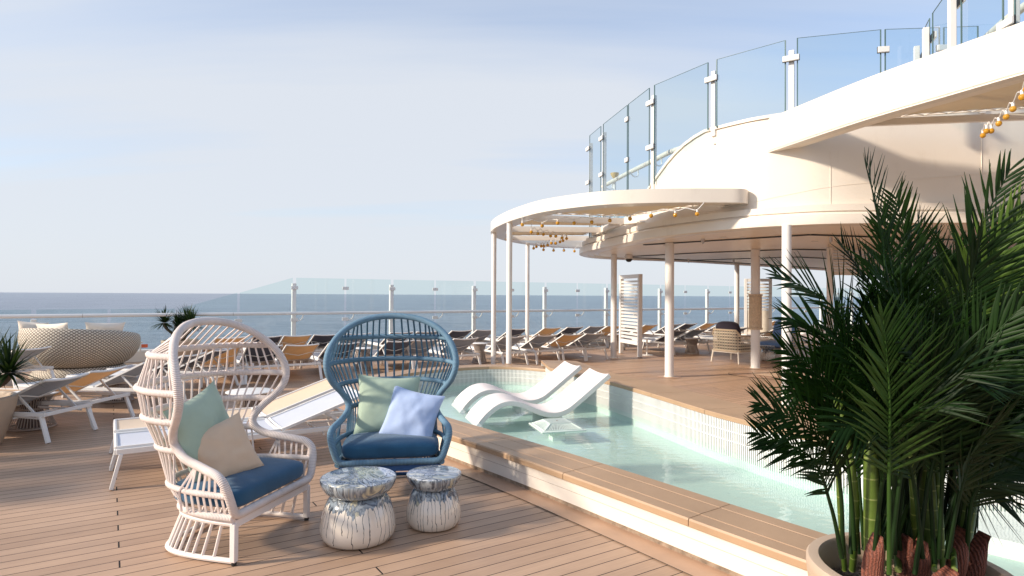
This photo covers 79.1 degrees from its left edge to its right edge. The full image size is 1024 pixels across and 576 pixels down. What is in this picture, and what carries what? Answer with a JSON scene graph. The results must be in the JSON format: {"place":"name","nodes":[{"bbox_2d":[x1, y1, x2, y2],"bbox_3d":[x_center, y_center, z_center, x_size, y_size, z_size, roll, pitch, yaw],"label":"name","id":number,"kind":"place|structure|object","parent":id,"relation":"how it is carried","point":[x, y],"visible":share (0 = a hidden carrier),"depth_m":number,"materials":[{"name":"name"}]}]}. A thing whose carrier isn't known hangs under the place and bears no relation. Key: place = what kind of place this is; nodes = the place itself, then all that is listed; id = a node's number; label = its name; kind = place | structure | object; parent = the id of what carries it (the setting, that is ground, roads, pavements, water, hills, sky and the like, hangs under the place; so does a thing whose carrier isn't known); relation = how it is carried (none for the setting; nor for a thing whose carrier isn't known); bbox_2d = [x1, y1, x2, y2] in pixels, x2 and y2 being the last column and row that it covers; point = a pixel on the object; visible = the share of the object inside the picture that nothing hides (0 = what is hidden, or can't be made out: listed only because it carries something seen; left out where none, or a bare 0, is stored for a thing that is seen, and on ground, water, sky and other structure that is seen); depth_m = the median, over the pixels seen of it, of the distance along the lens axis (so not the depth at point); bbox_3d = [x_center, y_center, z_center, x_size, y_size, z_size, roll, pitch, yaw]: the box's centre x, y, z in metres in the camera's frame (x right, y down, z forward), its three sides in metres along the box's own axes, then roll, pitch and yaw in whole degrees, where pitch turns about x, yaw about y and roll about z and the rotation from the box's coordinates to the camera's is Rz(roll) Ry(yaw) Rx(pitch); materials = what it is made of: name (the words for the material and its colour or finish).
{"place":"outdoors","nodes":[
{"label":"outdoors","id":0,"kind":"place"},
{"bbox_2d":[0,330,853,575],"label":"deck","id":1,"kind":"structure","parent":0,"point":[65,510],"depth_m":4.46,"materials":[{"name":"brown wood"}]},
{"bbox_2d":[0,391,17,443],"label":"round planter","id":2,"kind":"object","parent":1,"relation":"on","point":[8,401],"visible":1,"depth_m":6.56,"materials":[{"name":"ceramic"}]},
{"bbox_2d":[0,326,57,389],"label":"yucca plant","id":3,"kind":"object","parent":2,"relation":"in","point":[9,359],"visible":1,"depth_m":6.42,"materials":[{"name":"green plant"}]},
{"bbox_2d":[0,346,54,387],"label":"sun lounger","id":4,"kind":"object","parent":1,"relation":"on","point":[38,351],"visible":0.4,"depth_m":10.81,"materials":[{"name":"grey fabric"}]},
{"bbox_2d":[7,390,59,431],"bbox_3d":[-5.758,1.459,7.434,0.560,0.416,0.560,0,-1,0],"label":"rope side table","id":5,"kind":"object","parent":1,"relation":"on","point":[23,423],"visible":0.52,"depth_m":7.32,"materials":[{"name":"white metal"}]},
{"bbox_2d":[12,373,97,443],"bbox_3d":[-5.943,1.330,7.100,2.023,0.683,0.714,0,-1,6],"label":"sun lounger","id":6,"kind":"object","parent":1,"relation":"on","point":[32,392],"visible":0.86,"depth_m":6.99,"materials":[{"name":"white metal"}]},
{"bbox_2d":[0,365,134,427],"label":"sun lounger","id":7,"kind":"object","parent":1,"relation":"on","point":[75,387],"visible":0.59,"depth_m":7.89,"materials":[{"name":"orange metal"}]},
{"bbox_2d":[18,328,140,379],"bbox_3d":[-8.487,1.227,12.236,1.989,0.966,1.989,0,-1,0],"label":"round daybed","id":8,"kind":"object","parent":1,"relation":"on","point":[73,351],"visible":0.79,"depth_m":11.50,"materials":[{"name":"beige wicker"}]},
{"bbox_2d":[17,320,48,328],"bbox_3d":[-9.224,0.843,11.939,0.500,0.420,0.184,7,15,-22],"label":"pillow","id":9,"kind":"object","parent":8,"relation":"on","point":[21,324],"visible":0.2,"depth_m":11.84,"materials":[{"name":"beige fabric"}]},
{"bbox_2d":[36,322,67,328],"bbox_3d":[-8.535,0.847,11.560,0.740,0.400,0.181,-3,13,13],"label":"pillow","id":10,"kind":"object","parent":8,"relation":"on","point":[61,326],"visible":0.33,"depth_m":11.46,"materials":[{"name":"beige fabric"}]},
{"bbox_2d":[85,322,124,330],"bbox_3d":[-7.804,0.850,11.880,0.660,0.400,0.177,4,7,-42],"label":"pillow","id":11,"kind":"object","parent":8,"relation":"on","point":[107,326],"visible":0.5,"depth_m":11.83,"materials":[{"name":"beige fabric"}]},
{"bbox_2d":[14,361,168,408],"bbox_3d":[-5.903,1.349,8.830,2.023,0.683,0.714,0,-1,6],"label":"sun lounger","id":12,"kind":"object","parent":1,"relation":"on","point":[125,377],"visible":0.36,"depth_m":8.57,"materials":[{"name":"white metal"}]},
{"bbox_2d":[100,371,134,402],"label":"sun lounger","id":13,"kind":"object","parent":1,"relation":"on","point":[131,397],"visible":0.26,"depth_m":9.18,"materials":[{"name":"white metal"}]},
{"bbox_2d":[62,352,206,399],"bbox_3d":[-5.893,1.360,9.800,2.023,0.683,0.714,0,-1,6],"label":"sun lounger","id":14,"kind":"object","parent":1,"relation":"on","point":[184,362],"visible":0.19,"depth_m":9.59,"materials":[{"name":"white metal"}]},
{"bbox_2d":[103,348,238,387],"bbox_3d":[-5.843,1.370,10.680,2.023,0.683,0.714,0,-1,6],"label":"sun lounger","id":15,"kind":"object","parent":1,"relation":"on","point":[200,359],"visible":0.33,"depth_m":10.56,"materials":[{"name":"white metal"}]},
{"bbox_2d":[161,339,199,356],"bbox_3d":[-8.008,1.499,14.984,0.840,0.490,0.840,0,-1,0],"label":"round planter","id":16,"kind":"object","parent":1,"relation":"on","point":[188,341],"visible":0.3,"depth_m":14.75,"materials":[{"name":"ceramic"}]},
{"bbox_2d":[151,302,208,340],"bbox_3d":[-8.015,0.848,15.003,1.589,1.012,1.174,0,-1,0],"label":"yucca plant","id":17,"kind":"object","parent":16,"relation":"in","point":[187,316],"visible":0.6,"depth_m":14.93,"materials":[{"name":"green plant"}]},
{"bbox_2d":[187,348,243,387],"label":"sun lounger","id":18,"kind":"object","parent":1,"relation":"on","point":[230,358],"visible":0.48,"depth_m":11.18,"materials":[{"name":"fabric"}]},
{"bbox_2d":[133,317,316,565],"bbox_3d":[-1.971,0.928,4.182,0.926,1.456,1.119,0,-1,14],"label":"peacock chair","id":19,"kind":"object","parent":1,"relation":"on","point":[233,516],"visible":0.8,"depth_m":3.89,"materials":[{"name":"wicker"}]},
{"bbox_2d":[174,457,303,507],"bbox_3d":[-1.812,1.276,4.138,0.540,0.169,0.776,0,-1,14],"label":"seat cushion","id":20,"kind":"object","parent":19,"relation":"on","point":[269,476],"visible":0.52,"depth_m":3.96,"materials":[{"name":"teal fabric"}]},
{"bbox_2d":[163,380,229,481],"bbox_3d":[-2.018,0.955,4.091,0.192,0.550,0.570,-17,9,7],"label":"pillow","id":21,"kind":"object","parent":20,"relation":"on","point":[204,410],"visible":0.52,"depth_m":3.96,"materials":[{"name":"green fabric"}]},
{"bbox_2d":[198,412,263,480],"bbox_3d":[-1.867,1.055,4.022,0.151,0.400,0.390,-33,-8,39],"label":"pillow","id":22,"kind":"object","parent":20,"relation":"on","point":[226,448],"visible":0.77,"depth_m":3.99,"materials":[{"name":"beige fabric"}]},
{"bbox_2d":[109,378,345,467],"bbox_3d":[-2.937,1.372,6.607,2.266,0.620,0.714,1,-1,-33],"label":"sun lounger","id":23,"kind":"object","parent":1,"relation":"on","point":[292,399],"visible":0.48,"depth_m":6.81,"materials":[{"name":"beige fabric"}]},
{"bbox_2d":[213,336,248,366],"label":"sun lounger","id":24,"kind":"object","parent":1,"relation":"on","point":[218,339],"visible":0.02,"depth_m":13.52,"materials":[{"name":"orange metal"}]},
{"bbox_2d":[109,386,358,489],"bbox_3d":[-2.539,1.368,5.994,2.266,0.620,0.714,1,-1,-33],"label":"sun lounger","id":25,"kind":"object","parent":1,"relation":"on","point":[139,441],"visible":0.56,"depth_m":6.05,"materials":[{"name":"white metal"}]},
{"bbox_2d":[225,387,273,417],"bbox_3d":[-3.158,1.459,7.464,0.540,0.446,0.540,0,-1,0],"label":"rope side table","id":26,"kind":"object","parent":1,"relation":"on","point":[265,391],"visible":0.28,"depth_m":7.36,"materials":[{"name":"white metal"}]},
{"bbox_2d":[228,345,281,384],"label":"sun lounger","id":27,"kind":"object","parent":1,"relation":"on","point":[254,356],"visible":0.55,"depth_m":11.51,"materials":[{"name":"fabric"}]},
{"bbox_2d":[237,335,281,365],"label":"sun lounger","id":28,"kind":"object","parent":1,"relation":"on","point":[276,340],"visible":0.07,"depth_m":14.02,"materials":[{"name":"white metal"}]},
{"bbox_2d":[262,343,322,379],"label":"sun lounger","id":29,"kind":"object","parent":1,"relation":"on","point":[294,353],"visible":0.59,"depth_m":11.85,"materials":[{"name":"fabric"}]},
{"bbox_2d":[278,334,313,362],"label":"sun lounger","id":30,"kind":"object","parent":1,"relation":"on","point":[294,340],"visible":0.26,"depth_m":14.40,"materials":[{"name":"orange metal"}]},
{"bbox_2d":[307,334,342,358],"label":"sun lounger","id":31,"kind":"object","parent":1,"relation":"on","point":[323,341],"visible":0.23,"depth_m":14.75,"materials":[{"name":"white metal"}]},
{"bbox_2d":[300,342,362,373],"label":"sun lounger","id":32,"kind":"object","parent":1,"relation":"on","point":[317,355],"visible":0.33,"depth_m":12.41,"materials":[{"name":"orange metal"}]},
{"bbox_2d":[322,333,370,358],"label":"sun lounger","id":33,"kind":"object","parent":1,"relation":"on","point":[358,340],"visible":0.12,"depth_m":15.34,"materials":[{"name":"white metal"}]},
{"bbox_2d":[319,466,395,549],"bbox_3d":[-1.023,1.455,4.127,0.495,0.411,0.495,1,-1,-40],"label":"drum table","id":34,"kind":"object","parent":1,"relation":"on","point":[358,512],"visible":1,"depth_m":3.95,"materials":[{"name":"ceramic"}]},
{"bbox_2d":[353,347,370,370],"bbox_3d":[-3.198,1.514,13.288,0.440,0.466,0.440,0,-1,0],"label":"side table","id":35,"kind":"object","parent":1,"relation":"on","point":[368,364],"visible":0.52,"depth_m":13.18,"materials":[{"name":"white wicker"}]},
{"bbox_2d":[355,340,417,371],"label":"sun lounger","id":36,"kind":"object","parent":1,"relation":"on","point":[389,348],"visible":0.41,"depth_m":12.97,"materials":[{"name":"metal"}]},
{"bbox_2d":[363,331,414,355],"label":"sun lounger","id":37,"kind":"object","parent":1,"relation":"on","point":[381,343],"visible":0.23,"depth_m":15.99,"materials":[{"name":"white metal"}]},
{"bbox_2d":[323,313,458,475],"bbox_3d":[-1.027,0.946,5.331,1.119,1.456,0.926,0,-1,-9],"label":"peacock chair","id":38,"kind":"object","parent":1,"relation":"on","point":[341,461],"visible":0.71,"depth_m":5.39,"materials":[{"name":"blue wicker"}]},
{"bbox_2d":[341,431,438,459],"bbox_3d":[-1.003,1.292,5.163,0.776,0.169,0.540,0,-1,-9],"label":"seat cushion","id":39,"kind":"object","parent":38,"relation":"on","point":[368,445],"visible":0.84,"depth_m":4.93,"materials":[{"name":"teal fabric"}]},
{"bbox_2d":[353,374,420,433],"bbox_3d":[-1.069,1.010,5.334,0.540,0.520,0.176,4,-18,-12],"label":"pillow","id":40,"kind":"object","parent":39,"relation":"on","point":[375,395],"visible":0.67,"depth_m":5.27,"materials":[{"name":"green fabric"}]},
{"bbox_2d":[379,386,444,435],"bbox_3d":[-0.844,1.074,5.225,0.460,0.450,0.167,12,-24,4],"label":"pillow","id":41,"kind":"object","parent":39,"relation":"on","point":[409,412],"visible":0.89,"depth_m":5.17,"materials":[{"name":"blue fabric"}]},
{"bbox_2d":[379,339,442,368],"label":"sun lounger","id":42,"kind":"object","parent":1,"relation":"on","point":[413,350],"visible":0.42,"depth_m":13.31,"materials":[{"name":"metal"}]},
{"bbox_2d":[405,331,439,354],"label":"sun lounger","id":43,"kind":"object","parent":1,"relation":"on","point":[418,332],"visible":0.09,"depth_m":16.15,"materials":[{"name":"white metal"}]},
{"bbox_2d":[406,465,460,531],"bbox_3d":[-0.552,1.483,4.378,0.385,0.366,0.385,0,-1,10],"label":"drum table","id":44,"kind":"object","parent":1,"relation":"on","point":[433,504],"visible":1,"depth_m":4.24,"materials":[{"name":"ceramic"}]},
{"bbox_2d":[0,283,874,364],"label":"glass wind fence","id":45,"kind":"object","parent":1,"relation":"on","point":[140,356],"visible":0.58,"depth_m":18.11,"materials":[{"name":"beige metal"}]},
{"bbox_2d":[132,342,147,361],"bbox_3d":[-8.745,1.500,14.581,0.310,0.470,0.060,1,-1,-33],"label":"rail marker","id":46,"kind":"object","parent":45,"relation":"attached to","point":[143,346],"visible":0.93,"depth_m":14.59,"materials":[{"name":"red metal"}]},
{"bbox_2d":[415,337,481,364],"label":"sun lounger","id":47,"kind":"object","parent":1,"relation":"on","point":[462,345],"visible":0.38,"depth_m":13.79,"materials":[{"name":"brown metal"}]},
{"bbox_2d":[433,330,473,351],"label":"sun lounger","id":48,"kind":"object","parent":1,"relation":"on","point":[457,334],"visible":0.22,"depth_m":16.73,"materials":[{"name":"white metal"}]},
{"bbox_2d":[444,330,497,350],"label":"sun lounger","id":49,"kind":"object","parent":1,"relation":"on","point":[481,335],"visible":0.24,"depth_m":17.18,"materials":[{"name":"brown metal"}]},
{"bbox_2d":[472,342,487,362],"bbox_3d":[-0.778,1.545,14.810,0.400,0.466,0.400,0,-1,0],"label":"rope side table","id":50,"kind":"object","parent":1,"relation":"on","point":[479,347],"visible":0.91,"depth_m":14.71,"materials":[{"name":"white wicker"}]},
{"bbox_2d":[461,336,528,364],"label":"sun lounger","id":51,"kind":"object","parent":1,"relation":"on","point":[500,344],"visible":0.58,"depth_m":14.42,"materials":[{"name":"white metal"}]},
{"bbox_2d":[484,329,530,349],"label":"sun lounger","id":52,"kind":"object","parent":1,"relation":"on","point":[517,332],"visible":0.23,"depth_m":17.82,"materials":[{"name":"white fabric"}]},
{"bbox_2d":[338,405,732,575],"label":"deck margin board","id":53,"kind":"object","parent":1,"relation":"on","point":[680,561],"visible":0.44,"depth_m":4.36,"materials":[{"name":"brown wood"}]},
{"bbox_2d":[512,334,559,364],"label":"sun lounger","id":54,"kind":"object","parent":1,"relation":"on","point":[536,341],"visible":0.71,"depth_m":14.94,"materials":[{"name":"white metal"}]},
{"bbox_2d":[518,327,563,349],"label":"sun lounger","id":55,"kind":"object","parent":1,"relation":"on","point":[546,331],"visible":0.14,"depth_m":18.40,"materials":[{"name":"white metal"}]},
{"bbox_2d":[518,333,586,360],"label":"sun lounger","id":56,"kind":"object","parent":1,"relation":"on","point":[563,340],"visible":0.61,"depth_m":15.36,"materials":[{"name":"orange fabric"}]},
{"bbox_2d":[531,326,584,346],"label":"sun lounger","id":57,"kind":"object","parent":1,"relation":"on","point":[569,330],"visible":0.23,"depth_m":18.83,"materials":[{"name":"white metal"}]},
{"bbox_2d":[540,333,607,360],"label":"sun lounger","id":58,"kind":"object","parent":1,"relation":"on","point":[585,339],"visible":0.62,"depth_m":15.74,"materials":[{"name":"fabric"}]},
{"bbox_2d":[462,474,691,575],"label":"deck caulk line","id":59,"kind":"object","parent":1,"relation":"on","point":[587,528],"visible":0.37,"depth_m":4.28,"materials":[{"name":"black rubber"}]},
{"bbox_2d":[551,326,607,347],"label":"sun lounger","id":60,"kind":"object","parent":1,"relation":"on","point":[591,330],"visible":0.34,"depth_m":19.27,"materials":[{"name":"orange metal"}]},
{"bbox_2d":[574,326,623,347],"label":"sun lounger","id":61,"kind":"object","parent":1,"relation":"on","point":[606,330],"visible":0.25,"depth_m":19.64,"materials":[{"name":"orange metal"}]},
{"bbox_2d":[594,325,642,346],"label":"sun lounger","id":62,"kind":"object","parent":1,"relation":"on","point":[626,334],"visible":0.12,"depth_m":20.19,"materials":[{"name":"grey fabric"}]},
{"bbox_2d":[491,188,747,363],"bbox_3d":[1.448,0.154,14.144,3.871,3.265,9.652,0,-1,-4],"label":"pergola","id":63,"kind":"object","parent":1,"relation":"on","point":[615,202],"visible":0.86,"depth_m":11.70,"materials":[{"name":"paint"}]},
{"bbox_2d":[532,238,556,249],"bbox_3d":[0.731,-1.078,14.868,0.216,0.210,1.668,0,-1,-14],"label":"string light","id":64,"kind":"object","parent":63,"relation":"hanging from","point":[543,245],"visible":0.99,"depth_m":14.93,"materials":[{"name":"gold metal"}]},
{"bbox_2d":[530,223,567,242],"bbox_3d":[0.883,-1.122,12.829,0.398,0.207,2.322,0,-1,18],"label":"string light","id":65,"kind":"object","parent":63,"relation":"hanging from","point":[555,236],"visible":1,"depth_m":12.56,"materials":[{"name":"gold metal"}]},
{"bbox_2d":[542,245,577,252],"bbox_3d":[1.260,-1.042,16.080,1.070,0.210,0.190,1,-1,-22],"label":"string light","id":66,"kind":"object","parent":63,"relation":"hanging from","point":[553,250],"visible":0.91,"depth_m":16.05,"materials":[{"name":"gold metal"}]},
{"bbox_2d":[520,203,703,227],"bbox_3d":[1.568,-1.187,10.215,3.159,0.207,0.412,0,-1,34],"label":"string light","id":67,"kind":"object","parent":63,"relation":"hanging from","point":[610,219],"visible":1,"depth_m":10.24,"materials":[{"name":"gold metal"}]},
{"bbox_2d":[619,274,642,356],"bbox_3d":[3.222,0.733,16.898,0.100,2.190,1.271,0,-1,-14],"label":"louvre screen","id":68,"kind":"object","parent":1,"relation":"on","point":[638,320],"visible":1,"depth_m":16.79,"materials":[{"name":"white metal"}]},
{"bbox_2d":[605,324,660,345],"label":"sun lounger","id":69,"kind":"object","parent":1,"relation":"on","point":[645,328],"visible":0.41,"depth_m":20.55,"materials":[{"name":"brown metal"}]},
{"bbox_2d":[642,338,654,355],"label":"pedestal table","id":70,"kind":"object","parent":1,"relation":"on","point":[646,354],"visible":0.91,"depth_m":16.89,"materials":[{"name":"white metal"}]},
{"bbox_2d":[623,330,687,354],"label":"sun lounger","id":71,"kind":"object","parent":1,"relation":"on","point":[660,340],"visible":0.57,"depth_m":17.60,"materials":[{"name":"white metal"}]},
{"bbox_2d":[644,324,682,335],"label":"sun lounger","id":72,"kind":"object","parent":1,"relation":"on","point":[661,332],"visible":0.33,"depth_m":21.34,"materials":[{"name":"fabric"}]},
{"bbox_2d":[649,323,696,336],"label":"sun lounger","id":73,"kind":"object","parent":1,"relation":"on","point":[685,326],"visible":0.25,"depth_m":21.62,"materials":[{"name":"fabric"}]},
{"bbox_2d":[642,329,710,352],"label":"sun lounger","id":74,"kind":"object","parent":1,"relation":"on","point":[692,333],"visible":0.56,"depth_m":17.91,"materials":[{"name":"white metal"}]},
{"bbox_2d":[349,360,1023,575],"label":"swimming pool","id":75,"kind":"structure","parent":1,"relation":"on","point":[685,472],"depth_m":5.64,"materials":[{"name":"white tile"}]},
{"bbox_2d":[452,361,581,414],"bbox_3d":[0.069,1.572,9.380,1.876,0.828,0.657,1,-1,-16],"label":"pool lounger","id":76,"kind":"object","parent":75,"relation":"in","point":[554,380],"visible":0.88,"depth_m":9.33,"materials":[{"name":"white plastic"}]},
{"bbox_2d":[465,368,610,426],"bbox_3d":[0.349,1.562,8.420,1.876,0.828,0.657,1,-1,-16],"label":"pool lounger","id":77,"kind":"object","parent":75,"relation":"in","point":[584,386],"visible":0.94,"depth_m":8.37,"materials":[{"name":"white plastic"}]},
{"bbox_2d":[529,418,586,440],"bbox_3d":[0.550,1.746,7.601,0.560,0.250,0.560,0,-1,-15],"label":"side table","id":78,"kind":"object","parent":75,"relation":"on","point":[556,429],"visible":1,"depth_m":7.48,"materials":[{"name":"white plastic"}]},
{"bbox_2d":[684,337,700,354],"bbox_3d":[5.027,1.616,17.324,0.460,0.446,0.460,0,-1,0],"label":"rope side table","id":79,"kind":"object","parent":1,"relation":"on","point":[691,347],"visible":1,"depth_m":17.22,"materials":[{"name":"fabric"}]},
{"bbox_2d":[676,323,716,340],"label":"sun lounger","id":80,"kind":"object","parent":1,"relation":"on","point":[705,326],"visible":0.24,"depth_m":22.18,"materials":[{"name":"white metal"}]},
{"bbox_2d":[687,326,715,331],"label":"sun lounger","id":81,"kind":"object","parent":1,"relation":"on","point":[709,330],"visible":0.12,"depth_m":22.84,"materials":[{"name":"fabric"}]},
{"bbox_2d":[684,327,748,345],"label":"sun lounger","id":82,"kind":"object","parent":1,"relation":"on","point":[708,336],"visible":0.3,"depth_m":19.46,"materials":[{"name":"white metal"}]},
{"bbox_2d":[711,321,750,363],"bbox_3d":[5.489,1.319,15.284,0.836,1.012,0.825,1,-1,-35],"label":"wicker armchair","id":83,"kind":"object","parent":1,"relation":"on","point":[727,334],"visible":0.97,"depth_m":14.99,"materials":[{"name":"beige wicker"}]},
{"bbox_2d":[741,329,773,341],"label":"sun lounger","id":84,"kind":"object","parent":1,"relation":"on","point":[765,335],"visible":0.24,"depth_m":20.32,"materials":[{"name":"white metal"}]},
{"bbox_2d":[744,279,771,342],"bbox_3d":[8.367,0.794,21.097,0.880,2.220,0.100,0,-1,18],"label":"louvre screen","id":85,"kind":"object","parent":1,"relation":"on","point":[766,321],"visible":0.52,"depth_m":21.02,"materials":[{"name":"white metal"}]},
{"bbox_2d":[760,345,774,360],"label":"drum table","id":86,"kind":"object","parent":1,"relation":"on","point":[766,353],"visible":0.94,"depth_m":15.57,"materials":[{"name":"ceramic"}]},
{"bbox_2d":[760,320,800,360],"bbox_3d":[6.946,1.337,16.188,0.836,1.012,0.825,1,-1,-28],"label":"wicker armchair","id":87,"kind":"object","parent":1,"relation":"on","point":[772,342],"visible":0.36,"depth_m":16.19,"materials":[{"name":"blue fabric"}]},
{"bbox_2d":[729,370,832,380],"bbox_3d":[7.590,1.800,12.581,6.136,0.001,2.348,0,-1,0],"label":"deck inlay","id":88,"kind":"object","parent":1,"relation":"on","point":[744,373],"visible":0.15,"depth_m":12.82,"materials":[{"name":"brown wood"}]},
{"bbox_2d":[752,371,821,377],"bbox_3d":[7.740,1.797,12.631,5.470,0.001,1.878,0,-1,0],"label":"deck inlay","id":89,"kind":"object","parent":88,"relation":"on","point":[765,373],"visible":0.12,"depth_m":12.96,"materials":[{"name":"brown wood"}]},
{"bbox_2d":[579,106,1023,407],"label":"deckhouse","id":90,"kind":"object","parent":1,"relation":"on","point":[804,201],"visible":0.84,"depth_m":9.50,"materials":[{"name":"paint"}]},
{"bbox_2d":[610,172,618,217],"bbox_3d":[2.411,-1.938,14.573,0.200,1.570,0.197,0,-1,0],"label":"mast light","id":91,"kind":"object","parent":90,"relation":"on","point":[614,174],"visible":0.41,"depth_m":14.54,"materials":[{"name":"white metal"}]},
{"bbox_2d":[625,255,632,261],"bbox_3d":[3.054,-0.769,16.210,0.200,0.185,0.200,0,-1,0],"label":"dome camera","id":92,"kind":"object","parent":90,"relation":"attached to","point":[628,258],"visible":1,"depth_m":16.14,"materials":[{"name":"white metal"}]},
{"bbox_2d":[585,26,985,238],"bbox_3d":[3.618,-2.408,11.452,2.175,2.592,8.111,1,-1,-35],"label":"glass railing","id":93,"kind":"object","parent":90,"relation":"on","point":[792,57],"visible":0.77,"depth_m":11.32,"materials":[{"name":"white"}]},
{"bbox_2d":[768,22,1023,151],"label":"canopy","id":94,"kind":"object","parent":90,"relation":"attached to","point":[981,73],"visible":0.91,"depth_m":7.46,"materials":[{"name":"paint"}]},
{"bbox_2d":[913,0,1023,60],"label":"glass railing","id":95,"kind":"object","parent":94,"relation":"on","point":[1015,12],"visible":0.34,"depth_m":7.49,"materials":[{"name":"white"}]},
{"bbox_2d":[980,82,1023,137],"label":"string light","id":96,"kind":"object","parent":94,"relation":"hanging from","point":[985,130],"visible":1,"depth_m":6.28,"materials":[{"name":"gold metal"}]},
{"bbox_2d":[806,532,1012,575],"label":"planter","id":97,"kind":"object","parent":1,"relation":"on","point":[822,556],"visible":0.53,"depth_m":2.68,"materials":[{"name":"ceramic"}]},
{"bbox_2d":[833,562,931,575],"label":"gravel","id":98,"kind":"structure","parent":97,"relation":"in","point":[856,573],"depth_m":2.71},
{"bbox_2d":[743,147,1023,575],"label":"areca palm","id":99,"kind":"object","parent":98,"relation":"on","point":[916,400],"visible":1,"depth_m":2.27,"materials":[{"name":"green plant"}]},
{"bbox_2d":[0,292,939,349],"bbox_3d":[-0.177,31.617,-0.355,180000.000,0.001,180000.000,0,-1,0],"label":"sea","id":100,"kind":"structure","parent":0,"point":[11,303],"depth_m":1237.67,"materials":[{"name":"liquid"}]},
{"bbox_2d":[0,0,1023,296],"label":"sky","id":101,"kind":"structure","parent":0,"point":[147,146],"materials":[{"name":"blue"}]},
{"bbox_2d":[609,333,618,349],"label":"rope side table","id":102,"kind":"object","parent":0,"point":[617,341],"visible":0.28,"depth_m":18.37,"materials":[{"name":"white metal"}]}
]}

